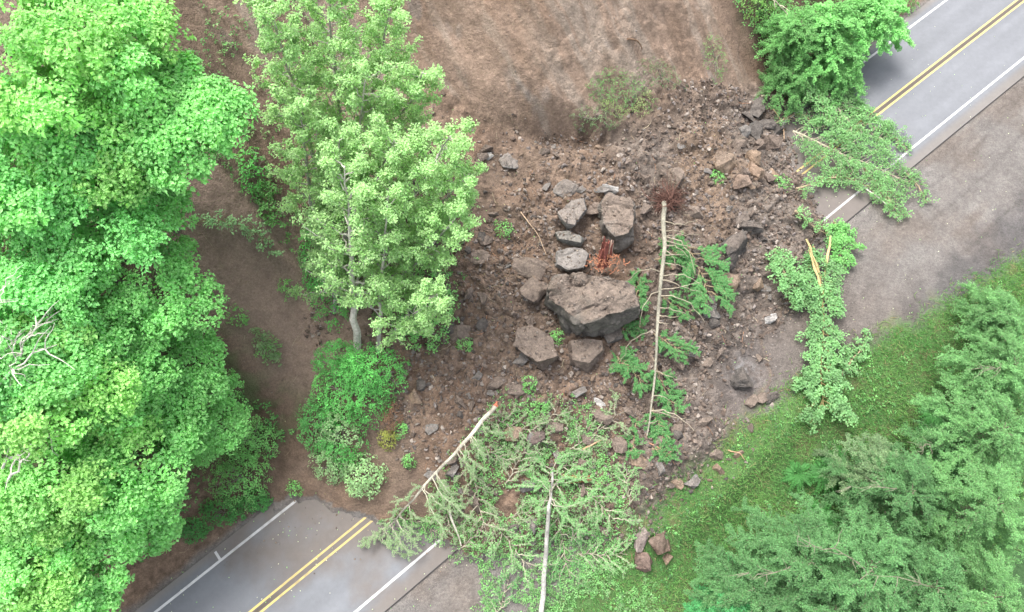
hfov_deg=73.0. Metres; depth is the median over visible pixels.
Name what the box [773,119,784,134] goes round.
rock
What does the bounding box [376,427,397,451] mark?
shrub
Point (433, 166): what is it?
alder tree
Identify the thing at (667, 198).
fallen conifer
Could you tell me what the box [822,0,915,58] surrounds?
roadside tree
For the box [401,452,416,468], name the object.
seedling
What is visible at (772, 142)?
rock
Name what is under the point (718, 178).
seedling
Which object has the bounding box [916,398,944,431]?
fern
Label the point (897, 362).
bank grass
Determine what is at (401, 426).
seedling
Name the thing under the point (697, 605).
bank tree
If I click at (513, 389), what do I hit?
rock
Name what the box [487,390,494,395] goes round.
rock fragment
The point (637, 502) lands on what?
rock fragment
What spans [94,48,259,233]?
maple tree
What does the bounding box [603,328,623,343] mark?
rock
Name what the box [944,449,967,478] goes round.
fern
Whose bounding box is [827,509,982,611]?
bank tree
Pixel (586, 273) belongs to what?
twigs
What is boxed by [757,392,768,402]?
rock fragment
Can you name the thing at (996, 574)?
bank tree
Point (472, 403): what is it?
rock fragment
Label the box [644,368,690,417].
conifer bough
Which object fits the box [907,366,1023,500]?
bank tree
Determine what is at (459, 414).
rock fragment
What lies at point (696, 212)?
rock fragment
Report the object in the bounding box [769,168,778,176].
rock
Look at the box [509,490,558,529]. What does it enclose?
conifer bough
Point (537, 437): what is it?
rock
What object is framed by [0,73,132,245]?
maple tree
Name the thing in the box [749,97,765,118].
rock
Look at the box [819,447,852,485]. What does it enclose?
fern
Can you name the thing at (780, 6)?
bare branch
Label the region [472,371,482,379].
rock fragment
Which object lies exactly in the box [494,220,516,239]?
seedling
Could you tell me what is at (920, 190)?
fallen branch
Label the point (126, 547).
maple tree
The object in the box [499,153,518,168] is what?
rock
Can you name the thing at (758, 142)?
rock
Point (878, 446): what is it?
bank tree
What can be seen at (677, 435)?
rock fragment
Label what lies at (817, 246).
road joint
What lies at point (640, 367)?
conifer bough
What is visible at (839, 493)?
fern
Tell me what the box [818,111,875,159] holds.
fallen branch
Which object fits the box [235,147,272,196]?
shrub
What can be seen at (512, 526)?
rock
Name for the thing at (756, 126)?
rock
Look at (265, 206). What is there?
shrub
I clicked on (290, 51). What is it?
alder tree
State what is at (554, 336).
seedling
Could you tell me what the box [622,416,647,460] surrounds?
conifer bough
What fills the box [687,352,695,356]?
rock fragment
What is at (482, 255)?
rock
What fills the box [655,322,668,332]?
rock fragment
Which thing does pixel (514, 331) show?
slide litter
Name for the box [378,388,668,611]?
torn foliage
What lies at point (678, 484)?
rock
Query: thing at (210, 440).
maple tree
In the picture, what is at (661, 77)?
weed patch
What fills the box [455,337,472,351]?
seedling
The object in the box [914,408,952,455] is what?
fern
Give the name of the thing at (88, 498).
maple tree
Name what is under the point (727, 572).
bank tree
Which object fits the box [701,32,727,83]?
weed patch
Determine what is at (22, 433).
maple tree
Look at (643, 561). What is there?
rock
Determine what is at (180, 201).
maple tree
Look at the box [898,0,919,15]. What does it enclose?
shrub
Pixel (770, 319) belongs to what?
rock
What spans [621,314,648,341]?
conifer bough
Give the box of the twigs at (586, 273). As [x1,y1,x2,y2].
[306,72,818,555]
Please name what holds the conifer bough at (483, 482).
on the rubble
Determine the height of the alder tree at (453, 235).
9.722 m
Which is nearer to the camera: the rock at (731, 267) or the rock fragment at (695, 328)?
the rock fragment at (695, 328)
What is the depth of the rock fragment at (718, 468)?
39.28 m
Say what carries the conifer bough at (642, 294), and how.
on the ground at (968, 224)
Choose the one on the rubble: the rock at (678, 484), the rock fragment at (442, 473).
the rock fragment at (442, 473)
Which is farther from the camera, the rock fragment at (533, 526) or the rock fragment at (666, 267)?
the rock fragment at (666, 267)
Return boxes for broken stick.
[449,510,461,545]
[520,212,545,252]
[627,38,641,48]
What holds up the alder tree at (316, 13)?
on the ground at (968, 224)
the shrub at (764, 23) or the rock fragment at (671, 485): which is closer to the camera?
the rock fragment at (671, 485)
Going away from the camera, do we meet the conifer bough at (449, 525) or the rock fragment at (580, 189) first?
the conifer bough at (449, 525)
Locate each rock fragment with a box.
[399,363,408,378]
[408,389,421,403]
[416,379,425,390]
[424,470,437,480]
[425,424,437,434]
[436,475,447,489]
[439,469,447,479]
[445,322,455,335]
[445,463,458,476]
[447,457,458,464]
[454,395,467,409]
[456,411,462,418]
[461,488,472,496]
[464,246,470,254]
[464,287,472,299]
[467,495,480,513]
[468,400,474,411]
[469,486,475,494]
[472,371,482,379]
[475,317,487,331]
[476,153,488,161]
[477,232,485,241]
[479,144,492,152]
[479,292,487,304]
[487,212,499,216]
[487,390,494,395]
[492,488,498,495]
[512,353,527,365]
[525,315,532,325]
[525,517,538,533]
[527,432,533,445]
[528,376,541,388]
[535,486,546,494]
[536,394,547,404]
[539,148,549,154]
[542,183,550,190]
[553,450,561,458]
[570,386,586,397]
[576,186,585,192]
[577,458,590,468]
[581,483,586,497]
[593,186,612,192]
[594,145,604,150]
[598,525,609,536]
[622,406,635,418]
[622,507,632,522]
[633,499,640,505]
[640,173,648,180]
[640,202,651,214]
[642,137,649,151]
[653,435,661,447]
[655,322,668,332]
[655,462,664,475]
[661,365,668,379]
[664,262,675,270]
[668,268,676,282]
[668,482,674,488]
[671,167,684,186]
[672,218,683,226]
[673,430,683,439]
[677,143,685,148]
[683,206,703,217]
[684,293,692,301]
[684,474,700,488]
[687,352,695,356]
[691,249,701,256]
[691,325,697,333]
[696,417,712,426]
[702,357,712,367]
[704,168,711,173]
[709,294,715,303]
[709,317,719,328]
[709,449,723,460]
[712,463,724,474]
[716,346,723,359]
[734,450,743,458]
[736,139,745,146]
[744,394,757,407]
[747,423,753,432]
[750,209,755,216]
[753,278,763,291]
[754,143,765,149]
[756,354,762,362]
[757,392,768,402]
[759,235,767,240]
[761,284,770,290]
[763,269,774,277]
[764,172,776,183]
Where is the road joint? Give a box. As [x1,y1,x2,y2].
[385,76,1023,611]
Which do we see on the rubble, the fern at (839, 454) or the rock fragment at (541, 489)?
the rock fragment at (541, 489)
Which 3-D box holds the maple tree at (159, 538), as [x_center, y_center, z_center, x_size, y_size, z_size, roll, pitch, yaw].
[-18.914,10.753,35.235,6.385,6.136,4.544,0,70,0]
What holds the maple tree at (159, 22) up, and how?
on the ground at (968, 224)
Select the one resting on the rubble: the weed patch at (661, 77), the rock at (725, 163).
the rock at (725, 163)
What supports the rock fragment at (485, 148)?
on the rubble
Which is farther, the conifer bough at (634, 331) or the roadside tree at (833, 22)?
the roadside tree at (833, 22)
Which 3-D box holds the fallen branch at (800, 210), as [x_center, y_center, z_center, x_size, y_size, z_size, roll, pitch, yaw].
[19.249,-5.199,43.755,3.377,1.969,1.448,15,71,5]
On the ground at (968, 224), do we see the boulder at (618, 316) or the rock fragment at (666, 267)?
the boulder at (618, 316)
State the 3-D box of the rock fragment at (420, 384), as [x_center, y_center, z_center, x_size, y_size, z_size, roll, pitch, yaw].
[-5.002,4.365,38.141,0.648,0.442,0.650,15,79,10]
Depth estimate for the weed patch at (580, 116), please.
42.20 m
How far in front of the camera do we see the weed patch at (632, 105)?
42.04 m
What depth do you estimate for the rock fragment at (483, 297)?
39.03 m
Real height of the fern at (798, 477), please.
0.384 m
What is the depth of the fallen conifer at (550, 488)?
37.32 m
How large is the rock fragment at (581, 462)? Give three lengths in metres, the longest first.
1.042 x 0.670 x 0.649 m
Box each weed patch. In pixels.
[571,105,625,134]
[585,66,658,118]
[636,56,687,91]
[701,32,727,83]
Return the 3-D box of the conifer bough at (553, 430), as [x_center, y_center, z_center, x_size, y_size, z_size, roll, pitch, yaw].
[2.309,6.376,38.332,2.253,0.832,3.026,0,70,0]
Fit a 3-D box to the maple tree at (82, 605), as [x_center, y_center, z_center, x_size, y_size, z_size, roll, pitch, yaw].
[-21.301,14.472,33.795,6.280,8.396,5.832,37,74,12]
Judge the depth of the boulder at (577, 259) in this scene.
39.56 m
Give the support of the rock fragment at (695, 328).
on the rubble
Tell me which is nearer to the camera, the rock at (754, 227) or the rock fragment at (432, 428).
the rock fragment at (432, 428)
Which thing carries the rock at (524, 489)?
on the ground at (968, 224)
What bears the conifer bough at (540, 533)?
on the ground at (968, 224)
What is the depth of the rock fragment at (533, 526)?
37.54 m
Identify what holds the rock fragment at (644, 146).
on the rubble
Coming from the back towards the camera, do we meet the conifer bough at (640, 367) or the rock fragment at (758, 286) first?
the rock fragment at (758, 286)
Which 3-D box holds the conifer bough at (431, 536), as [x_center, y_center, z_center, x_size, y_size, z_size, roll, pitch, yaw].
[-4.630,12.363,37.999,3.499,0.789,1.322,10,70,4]
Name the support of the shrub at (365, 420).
on the ground at (968, 224)
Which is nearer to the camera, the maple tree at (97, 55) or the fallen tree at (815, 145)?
the maple tree at (97, 55)
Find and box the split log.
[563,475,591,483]
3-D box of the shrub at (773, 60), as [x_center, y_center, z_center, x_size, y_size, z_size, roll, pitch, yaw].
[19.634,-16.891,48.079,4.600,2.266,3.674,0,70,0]
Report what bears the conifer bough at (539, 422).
on the rubble
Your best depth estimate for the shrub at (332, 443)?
37.49 m
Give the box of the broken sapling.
[787,236,858,434]
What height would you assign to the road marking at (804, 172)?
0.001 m
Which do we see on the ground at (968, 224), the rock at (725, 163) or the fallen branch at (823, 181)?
the fallen branch at (823, 181)
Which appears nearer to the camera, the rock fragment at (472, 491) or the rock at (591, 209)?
the rock fragment at (472, 491)
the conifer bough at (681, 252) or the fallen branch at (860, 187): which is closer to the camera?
the conifer bough at (681, 252)
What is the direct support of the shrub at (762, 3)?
on the ground at (968, 224)
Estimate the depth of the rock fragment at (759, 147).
45.58 m
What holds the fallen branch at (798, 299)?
on the ground at (968, 224)
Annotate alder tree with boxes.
[233,0,359,164]
[264,84,340,246]
[279,0,379,156]
[287,200,360,313]
[289,137,405,354]
[293,38,406,248]
[294,116,373,225]
[317,162,421,351]
[327,111,423,237]
[330,0,423,131]
[357,116,479,264]
[363,59,448,165]
[375,269,454,352]
[377,185,485,307]
[392,148,488,261]
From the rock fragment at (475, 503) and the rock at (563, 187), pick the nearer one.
the rock fragment at (475, 503)
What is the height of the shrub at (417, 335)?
3.772 m
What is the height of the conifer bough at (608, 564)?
0.654 m
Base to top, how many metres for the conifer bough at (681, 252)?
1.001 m
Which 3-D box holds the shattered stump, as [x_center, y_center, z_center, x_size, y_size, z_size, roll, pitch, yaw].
[5.338,-2.672,38.866,2.076,2.211,1.904,39,75,13]
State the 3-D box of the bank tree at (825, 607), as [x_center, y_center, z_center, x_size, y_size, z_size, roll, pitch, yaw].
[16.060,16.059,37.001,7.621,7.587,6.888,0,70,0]
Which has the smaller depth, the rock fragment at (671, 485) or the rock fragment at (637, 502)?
the rock fragment at (637, 502)
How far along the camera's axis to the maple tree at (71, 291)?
27.67 m
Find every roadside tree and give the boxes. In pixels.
[752,0,832,73]
[754,57,822,118]
[778,0,871,84]
[805,53,867,106]
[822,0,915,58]
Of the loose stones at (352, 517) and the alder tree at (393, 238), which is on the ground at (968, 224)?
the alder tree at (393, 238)
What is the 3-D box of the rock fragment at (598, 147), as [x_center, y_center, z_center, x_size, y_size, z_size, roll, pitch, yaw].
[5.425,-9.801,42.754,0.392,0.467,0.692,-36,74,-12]
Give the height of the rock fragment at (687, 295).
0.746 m
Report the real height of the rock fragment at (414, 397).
0.916 m
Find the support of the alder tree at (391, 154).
on the ground at (968, 224)
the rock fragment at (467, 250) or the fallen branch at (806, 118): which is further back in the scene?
the fallen branch at (806, 118)
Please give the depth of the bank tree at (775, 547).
35.43 m
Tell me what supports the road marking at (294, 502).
on the road
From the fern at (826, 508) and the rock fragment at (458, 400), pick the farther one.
the fern at (826, 508)
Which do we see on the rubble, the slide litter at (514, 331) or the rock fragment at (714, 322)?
the rock fragment at (714, 322)
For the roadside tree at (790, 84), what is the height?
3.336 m
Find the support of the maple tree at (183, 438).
on the ground at (968, 224)
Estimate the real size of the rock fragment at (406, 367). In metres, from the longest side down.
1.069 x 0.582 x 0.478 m
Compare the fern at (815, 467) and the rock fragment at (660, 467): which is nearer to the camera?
the rock fragment at (660, 467)
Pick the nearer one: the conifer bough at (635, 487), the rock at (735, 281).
the conifer bough at (635, 487)
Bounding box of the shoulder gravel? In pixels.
[403,92,1015,609]
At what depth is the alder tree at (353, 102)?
31.54 m
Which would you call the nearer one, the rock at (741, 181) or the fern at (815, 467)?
the fern at (815, 467)
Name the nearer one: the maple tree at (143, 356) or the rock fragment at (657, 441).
the maple tree at (143, 356)
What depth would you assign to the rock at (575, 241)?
40.14 m
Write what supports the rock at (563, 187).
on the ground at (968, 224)
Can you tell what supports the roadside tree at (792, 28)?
on the ground at (968, 224)
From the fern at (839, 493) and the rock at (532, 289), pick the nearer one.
the rock at (532, 289)
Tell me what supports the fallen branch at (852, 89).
on the ground at (968, 224)
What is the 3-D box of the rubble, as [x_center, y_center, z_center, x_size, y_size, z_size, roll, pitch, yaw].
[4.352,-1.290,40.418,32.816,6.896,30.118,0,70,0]
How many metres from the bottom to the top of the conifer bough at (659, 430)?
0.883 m
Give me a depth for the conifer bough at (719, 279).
40.39 m
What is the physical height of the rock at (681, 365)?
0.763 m
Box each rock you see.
[450,324,470,341]
[471,249,489,264]
[477,235,492,245]
[487,152,493,160]
[488,376,506,389]
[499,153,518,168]
[504,427,523,441]
[505,382,525,395]
[505,523,519,535]
[512,257,548,279]
[519,277,548,303]
[520,481,534,492]
[526,431,544,444]
[545,421,563,432]
[553,179,578,196]
[555,230,583,247]
[582,434,594,444]
[585,202,598,214]
[591,409,612,425]
[594,398,605,408]
[602,184,618,194]
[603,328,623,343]
[611,435,627,452]
[627,449,647,469]
[633,527,649,552]
[634,552,652,572]
[648,530,670,554]
[662,553,672,564]
[671,350,689,369]
[671,424,685,433]
[671,478,683,489]
[702,305,720,318]
[714,151,737,175]
[718,229,747,265]
[718,273,739,293]
[724,261,734,270]
[729,367,753,390]
[732,174,751,188]
[734,211,749,226]
[738,125,750,137]
[738,220,763,234]
[740,166,750,174]
[742,111,753,120]
[745,150,761,165]
[746,161,764,180]
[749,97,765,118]
[749,120,762,139]
[753,138,764,147]
[759,119,775,129]
[762,135,782,149]
[764,313,776,323]
[765,391,779,403]
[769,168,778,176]
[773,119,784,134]
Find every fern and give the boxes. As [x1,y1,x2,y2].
[780,460,811,492]
[803,456,838,495]
[803,498,841,533]
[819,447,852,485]
[833,480,854,507]
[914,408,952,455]
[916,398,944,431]
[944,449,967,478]
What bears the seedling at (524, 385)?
on the ground at (968, 224)
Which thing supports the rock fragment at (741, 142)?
on the rubble
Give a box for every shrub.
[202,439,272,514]
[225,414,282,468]
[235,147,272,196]
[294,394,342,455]
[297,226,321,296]
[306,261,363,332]
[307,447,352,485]
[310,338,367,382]
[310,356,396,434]
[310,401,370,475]
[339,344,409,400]
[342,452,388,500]
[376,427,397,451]
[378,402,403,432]
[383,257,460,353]
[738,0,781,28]
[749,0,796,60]
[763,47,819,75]
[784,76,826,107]
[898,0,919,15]
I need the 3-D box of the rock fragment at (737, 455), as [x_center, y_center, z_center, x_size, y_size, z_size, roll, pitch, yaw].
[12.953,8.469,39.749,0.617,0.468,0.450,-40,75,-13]
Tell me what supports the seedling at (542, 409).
on the rubble
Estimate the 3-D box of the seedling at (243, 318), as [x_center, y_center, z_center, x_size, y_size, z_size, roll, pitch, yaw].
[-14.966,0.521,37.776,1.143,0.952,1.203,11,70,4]
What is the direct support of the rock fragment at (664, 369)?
on the rubble
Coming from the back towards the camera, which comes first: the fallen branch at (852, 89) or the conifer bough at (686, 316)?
the fallen branch at (852, 89)
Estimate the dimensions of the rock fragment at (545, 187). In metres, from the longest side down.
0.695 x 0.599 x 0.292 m
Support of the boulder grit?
on the boulder at (618, 316)
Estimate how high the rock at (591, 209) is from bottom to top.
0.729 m
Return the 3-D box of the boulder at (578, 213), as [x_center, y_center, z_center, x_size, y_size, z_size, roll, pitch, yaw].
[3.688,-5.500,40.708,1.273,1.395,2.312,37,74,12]
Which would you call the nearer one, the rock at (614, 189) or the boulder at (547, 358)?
the boulder at (547, 358)
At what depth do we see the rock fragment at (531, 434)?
37.86 m
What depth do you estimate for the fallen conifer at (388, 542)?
37.05 m
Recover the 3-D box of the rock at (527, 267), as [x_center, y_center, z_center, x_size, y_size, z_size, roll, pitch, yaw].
[1.074,-2.168,40.063,2.202,1.022,1.515,0,70,0]
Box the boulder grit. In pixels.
[516,196,635,359]
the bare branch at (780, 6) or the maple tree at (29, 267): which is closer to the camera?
the maple tree at (29, 267)
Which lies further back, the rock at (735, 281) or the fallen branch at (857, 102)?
the fallen branch at (857, 102)
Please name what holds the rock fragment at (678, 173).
on the rubble
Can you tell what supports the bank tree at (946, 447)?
on the ground at (968, 224)
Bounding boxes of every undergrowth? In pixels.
[0,0,839,573]
[191,0,478,352]
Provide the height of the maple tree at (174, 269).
7.186 m
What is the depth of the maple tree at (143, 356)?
30.37 m
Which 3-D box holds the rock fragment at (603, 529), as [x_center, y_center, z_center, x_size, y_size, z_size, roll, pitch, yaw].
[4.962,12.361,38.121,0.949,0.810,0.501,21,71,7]
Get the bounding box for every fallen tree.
[776,41,902,156]
[792,114,922,198]
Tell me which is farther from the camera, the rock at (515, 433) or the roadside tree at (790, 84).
the roadside tree at (790, 84)
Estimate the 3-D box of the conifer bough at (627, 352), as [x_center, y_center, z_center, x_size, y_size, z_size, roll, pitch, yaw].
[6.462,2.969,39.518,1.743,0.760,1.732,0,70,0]
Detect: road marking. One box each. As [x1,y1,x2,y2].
[154,0,946,611]
[260,0,1023,611]
[354,57,1023,611]
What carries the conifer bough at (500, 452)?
on the rubble
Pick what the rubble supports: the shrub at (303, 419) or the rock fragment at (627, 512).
the rock fragment at (627, 512)
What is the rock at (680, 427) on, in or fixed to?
on the rubble
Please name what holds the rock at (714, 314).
on the rubble
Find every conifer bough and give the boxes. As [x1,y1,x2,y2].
[398,515,456,545]
[427,491,465,544]
[453,464,507,537]
[459,507,497,550]
[467,437,521,472]
[482,401,551,450]
[485,524,558,591]
[485,568,523,611]
[494,433,545,483]
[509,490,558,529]
[535,396,573,449]
[536,513,591,588]
[555,444,600,481]
[566,494,613,543]
[570,388,631,460]
[576,531,636,578]
[577,481,643,534]
[609,355,657,397]
[610,345,639,372]
[611,461,647,504]
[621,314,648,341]
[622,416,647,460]
[628,268,652,311]
[643,408,674,448]
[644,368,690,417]
[648,438,681,462]
[652,329,701,364]
[654,232,689,267]
[661,290,702,321]
[675,243,738,317]
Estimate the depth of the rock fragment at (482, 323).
38.95 m
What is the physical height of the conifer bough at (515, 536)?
0.936 m
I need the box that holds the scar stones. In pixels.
[195,1,726,389]
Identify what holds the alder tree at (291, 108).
on the ground at (968, 224)
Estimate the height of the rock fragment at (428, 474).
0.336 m
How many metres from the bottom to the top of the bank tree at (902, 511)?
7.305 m
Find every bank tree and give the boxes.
[682,552,783,611]
[683,525,787,611]
[724,496,855,611]
[763,543,881,611]
[765,489,918,611]
[812,430,911,519]
[815,440,951,554]
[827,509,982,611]
[885,443,1023,577]
[893,416,980,487]
[893,510,1023,611]
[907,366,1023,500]
[935,325,1023,418]
[949,279,1023,349]
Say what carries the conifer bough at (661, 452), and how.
on the ground at (968, 224)
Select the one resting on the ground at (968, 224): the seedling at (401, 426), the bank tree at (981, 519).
the bank tree at (981, 519)
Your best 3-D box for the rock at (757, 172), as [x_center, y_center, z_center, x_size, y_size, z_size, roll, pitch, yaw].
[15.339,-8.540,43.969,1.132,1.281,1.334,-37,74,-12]
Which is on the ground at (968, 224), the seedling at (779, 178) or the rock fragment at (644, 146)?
the seedling at (779, 178)
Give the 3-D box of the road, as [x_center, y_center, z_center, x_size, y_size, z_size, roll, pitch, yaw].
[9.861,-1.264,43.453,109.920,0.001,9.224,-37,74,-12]
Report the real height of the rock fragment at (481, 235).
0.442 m
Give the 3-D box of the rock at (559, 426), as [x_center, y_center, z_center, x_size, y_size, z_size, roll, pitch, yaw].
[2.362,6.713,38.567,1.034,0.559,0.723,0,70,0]
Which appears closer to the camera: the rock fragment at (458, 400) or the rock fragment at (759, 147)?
the rock fragment at (458, 400)
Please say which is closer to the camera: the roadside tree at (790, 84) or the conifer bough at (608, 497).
the conifer bough at (608, 497)
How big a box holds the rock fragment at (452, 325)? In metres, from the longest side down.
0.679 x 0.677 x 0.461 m
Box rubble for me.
[302,77,829,553]
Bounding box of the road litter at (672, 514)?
[170,26,1011,611]
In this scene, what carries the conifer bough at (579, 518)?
on the ground at (968, 224)
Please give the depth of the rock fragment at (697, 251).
41.23 m
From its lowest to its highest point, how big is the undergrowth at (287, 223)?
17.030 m
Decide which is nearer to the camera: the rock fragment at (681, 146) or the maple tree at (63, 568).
the maple tree at (63, 568)
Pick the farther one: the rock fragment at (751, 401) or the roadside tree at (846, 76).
the roadside tree at (846, 76)
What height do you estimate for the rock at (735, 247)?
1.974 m
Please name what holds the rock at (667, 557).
on the ground at (968, 224)
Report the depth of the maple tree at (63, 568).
29.79 m
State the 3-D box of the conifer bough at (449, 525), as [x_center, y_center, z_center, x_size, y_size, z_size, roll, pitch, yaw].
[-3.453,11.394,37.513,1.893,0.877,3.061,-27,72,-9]
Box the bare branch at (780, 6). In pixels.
[773,0,788,14]
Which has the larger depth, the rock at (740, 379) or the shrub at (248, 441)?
the rock at (740, 379)
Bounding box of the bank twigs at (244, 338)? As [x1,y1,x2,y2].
[125,179,357,551]
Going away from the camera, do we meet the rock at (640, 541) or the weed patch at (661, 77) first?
the rock at (640, 541)
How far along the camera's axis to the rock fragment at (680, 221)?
41.45 m
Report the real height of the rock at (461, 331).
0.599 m
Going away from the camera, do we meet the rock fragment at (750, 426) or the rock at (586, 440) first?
the rock at (586, 440)
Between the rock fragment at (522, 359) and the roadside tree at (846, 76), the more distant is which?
the roadside tree at (846, 76)
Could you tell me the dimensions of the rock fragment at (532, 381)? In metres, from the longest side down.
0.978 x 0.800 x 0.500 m
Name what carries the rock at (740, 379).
on the rubble
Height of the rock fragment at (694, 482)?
0.361 m
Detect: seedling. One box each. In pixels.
[226,303,249,326]
[252,335,282,360]
[277,279,299,301]
[286,479,303,497]
[394,421,408,440]
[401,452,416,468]
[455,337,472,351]
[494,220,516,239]
[521,375,537,393]
[524,393,551,419]
[549,328,564,344]
[710,169,725,184]
[773,174,792,192]
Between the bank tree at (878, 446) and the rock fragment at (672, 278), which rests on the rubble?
the rock fragment at (672, 278)
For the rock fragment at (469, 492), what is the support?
on the rubble
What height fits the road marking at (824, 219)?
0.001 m
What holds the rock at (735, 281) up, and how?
on the rubble
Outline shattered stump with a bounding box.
[585,236,629,273]
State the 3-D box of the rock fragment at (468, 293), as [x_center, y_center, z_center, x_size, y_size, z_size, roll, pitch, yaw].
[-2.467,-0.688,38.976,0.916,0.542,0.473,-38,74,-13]
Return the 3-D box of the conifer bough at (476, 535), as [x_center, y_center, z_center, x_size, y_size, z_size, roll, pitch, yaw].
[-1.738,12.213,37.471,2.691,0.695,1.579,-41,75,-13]
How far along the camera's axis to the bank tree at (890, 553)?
33.85 m
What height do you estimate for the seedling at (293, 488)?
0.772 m
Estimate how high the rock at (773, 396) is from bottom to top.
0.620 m
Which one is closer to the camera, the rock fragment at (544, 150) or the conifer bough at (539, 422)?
the conifer bough at (539, 422)
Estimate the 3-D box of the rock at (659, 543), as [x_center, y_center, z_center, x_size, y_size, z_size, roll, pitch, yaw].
[8.208,13.217,38.421,1.267,1.176,1.103,-21,71,-7]
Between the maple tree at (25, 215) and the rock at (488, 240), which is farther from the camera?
the rock at (488, 240)
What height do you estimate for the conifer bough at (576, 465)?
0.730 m
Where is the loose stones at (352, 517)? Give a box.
[262,115,855,589]
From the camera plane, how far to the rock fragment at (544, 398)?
38.51 m
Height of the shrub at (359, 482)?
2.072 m
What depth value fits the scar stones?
39.78 m
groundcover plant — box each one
[170,517,213,543]
[198,496,246,527]
[236,488,273,513]
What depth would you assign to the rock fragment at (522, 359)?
38.85 m
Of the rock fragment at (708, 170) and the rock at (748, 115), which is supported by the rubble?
the rock fragment at (708, 170)
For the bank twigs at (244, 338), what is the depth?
38.55 m
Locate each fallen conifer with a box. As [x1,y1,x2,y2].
[357,401,505,560]
[505,445,597,611]
[620,169,704,435]
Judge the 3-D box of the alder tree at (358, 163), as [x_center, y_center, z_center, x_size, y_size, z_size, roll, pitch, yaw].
[-7.765,-2.236,33.976,5.108,11.935,6.647,0,70,0]
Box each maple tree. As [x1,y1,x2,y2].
[0,0,161,162]
[0,38,209,214]
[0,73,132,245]
[0,158,179,331]
[0,229,119,420]
[0,300,144,462]
[0,385,164,555]
[0,457,105,611]
[0,552,123,611]
[13,0,196,153]
[17,477,148,610]
[37,284,183,454]
[40,146,199,261]
[43,213,229,359]
[46,382,215,546]
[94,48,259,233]
[98,469,187,564]
[108,308,229,441]
[152,368,252,468]
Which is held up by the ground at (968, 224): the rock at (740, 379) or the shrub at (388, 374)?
the shrub at (388, 374)
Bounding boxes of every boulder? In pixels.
[513,325,558,370]
[544,272,639,336]
[555,248,588,271]
[558,198,586,230]
[567,339,603,372]
[597,192,635,252]
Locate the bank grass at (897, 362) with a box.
[550,248,1023,611]
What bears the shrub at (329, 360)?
on the ground at (968, 224)
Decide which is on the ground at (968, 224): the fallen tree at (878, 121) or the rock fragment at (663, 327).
the fallen tree at (878, 121)
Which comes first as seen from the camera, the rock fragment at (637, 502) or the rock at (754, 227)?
the rock fragment at (637, 502)
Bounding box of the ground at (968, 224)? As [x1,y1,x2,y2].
[0,0,1023,611]
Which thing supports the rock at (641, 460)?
on the ground at (968, 224)
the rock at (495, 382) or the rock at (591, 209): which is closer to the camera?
the rock at (495, 382)
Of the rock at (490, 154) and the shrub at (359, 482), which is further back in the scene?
the rock at (490, 154)
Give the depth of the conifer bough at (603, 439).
38.52 m
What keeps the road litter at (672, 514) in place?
on the ground at (968, 224)
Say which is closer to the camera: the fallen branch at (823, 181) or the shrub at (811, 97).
the fallen branch at (823, 181)
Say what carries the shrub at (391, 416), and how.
on the ground at (968, 224)
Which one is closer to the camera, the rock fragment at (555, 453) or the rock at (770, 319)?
the rock fragment at (555, 453)
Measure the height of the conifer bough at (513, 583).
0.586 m
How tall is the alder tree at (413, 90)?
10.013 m
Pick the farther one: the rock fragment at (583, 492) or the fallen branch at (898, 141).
the fallen branch at (898, 141)
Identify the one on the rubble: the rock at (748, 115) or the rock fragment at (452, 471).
the rock fragment at (452, 471)
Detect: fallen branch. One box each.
[188,209,284,257]
[248,326,281,366]
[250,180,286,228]
[764,246,826,311]
[774,103,822,129]
[794,204,832,240]
[795,156,858,199]
[807,76,874,124]
[813,56,869,97]
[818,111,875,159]
[819,156,899,211]
[823,217,866,273]
[836,328,872,377]
[857,168,913,222]
[871,120,913,155]
[905,173,939,205]
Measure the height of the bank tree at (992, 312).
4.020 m
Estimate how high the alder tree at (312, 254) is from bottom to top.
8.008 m
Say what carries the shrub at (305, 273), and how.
on the ground at (968, 224)
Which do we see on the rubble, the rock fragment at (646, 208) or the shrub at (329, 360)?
the rock fragment at (646, 208)
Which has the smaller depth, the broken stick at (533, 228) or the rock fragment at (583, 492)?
the rock fragment at (583, 492)
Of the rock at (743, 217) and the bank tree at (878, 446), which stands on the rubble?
the rock at (743, 217)
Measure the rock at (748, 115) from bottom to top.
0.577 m
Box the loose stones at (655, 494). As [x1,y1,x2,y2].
[261,128,837,574]
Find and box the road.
[135,0,1023,611]
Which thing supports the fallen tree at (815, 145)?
on the ground at (968, 224)
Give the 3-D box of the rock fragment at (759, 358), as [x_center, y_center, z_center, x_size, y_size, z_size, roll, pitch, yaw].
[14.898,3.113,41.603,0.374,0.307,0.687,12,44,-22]
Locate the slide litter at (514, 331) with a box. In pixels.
[263,109,784,537]
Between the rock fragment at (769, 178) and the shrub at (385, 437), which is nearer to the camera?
the shrub at (385, 437)
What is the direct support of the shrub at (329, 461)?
on the ground at (968, 224)
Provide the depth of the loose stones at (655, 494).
38.91 m
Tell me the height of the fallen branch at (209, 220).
2.893 m
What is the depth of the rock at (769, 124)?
46.40 m
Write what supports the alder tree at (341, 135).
on the ground at (968, 224)
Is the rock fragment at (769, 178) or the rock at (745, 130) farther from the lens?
the rock at (745, 130)
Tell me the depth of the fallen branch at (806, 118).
46.80 m

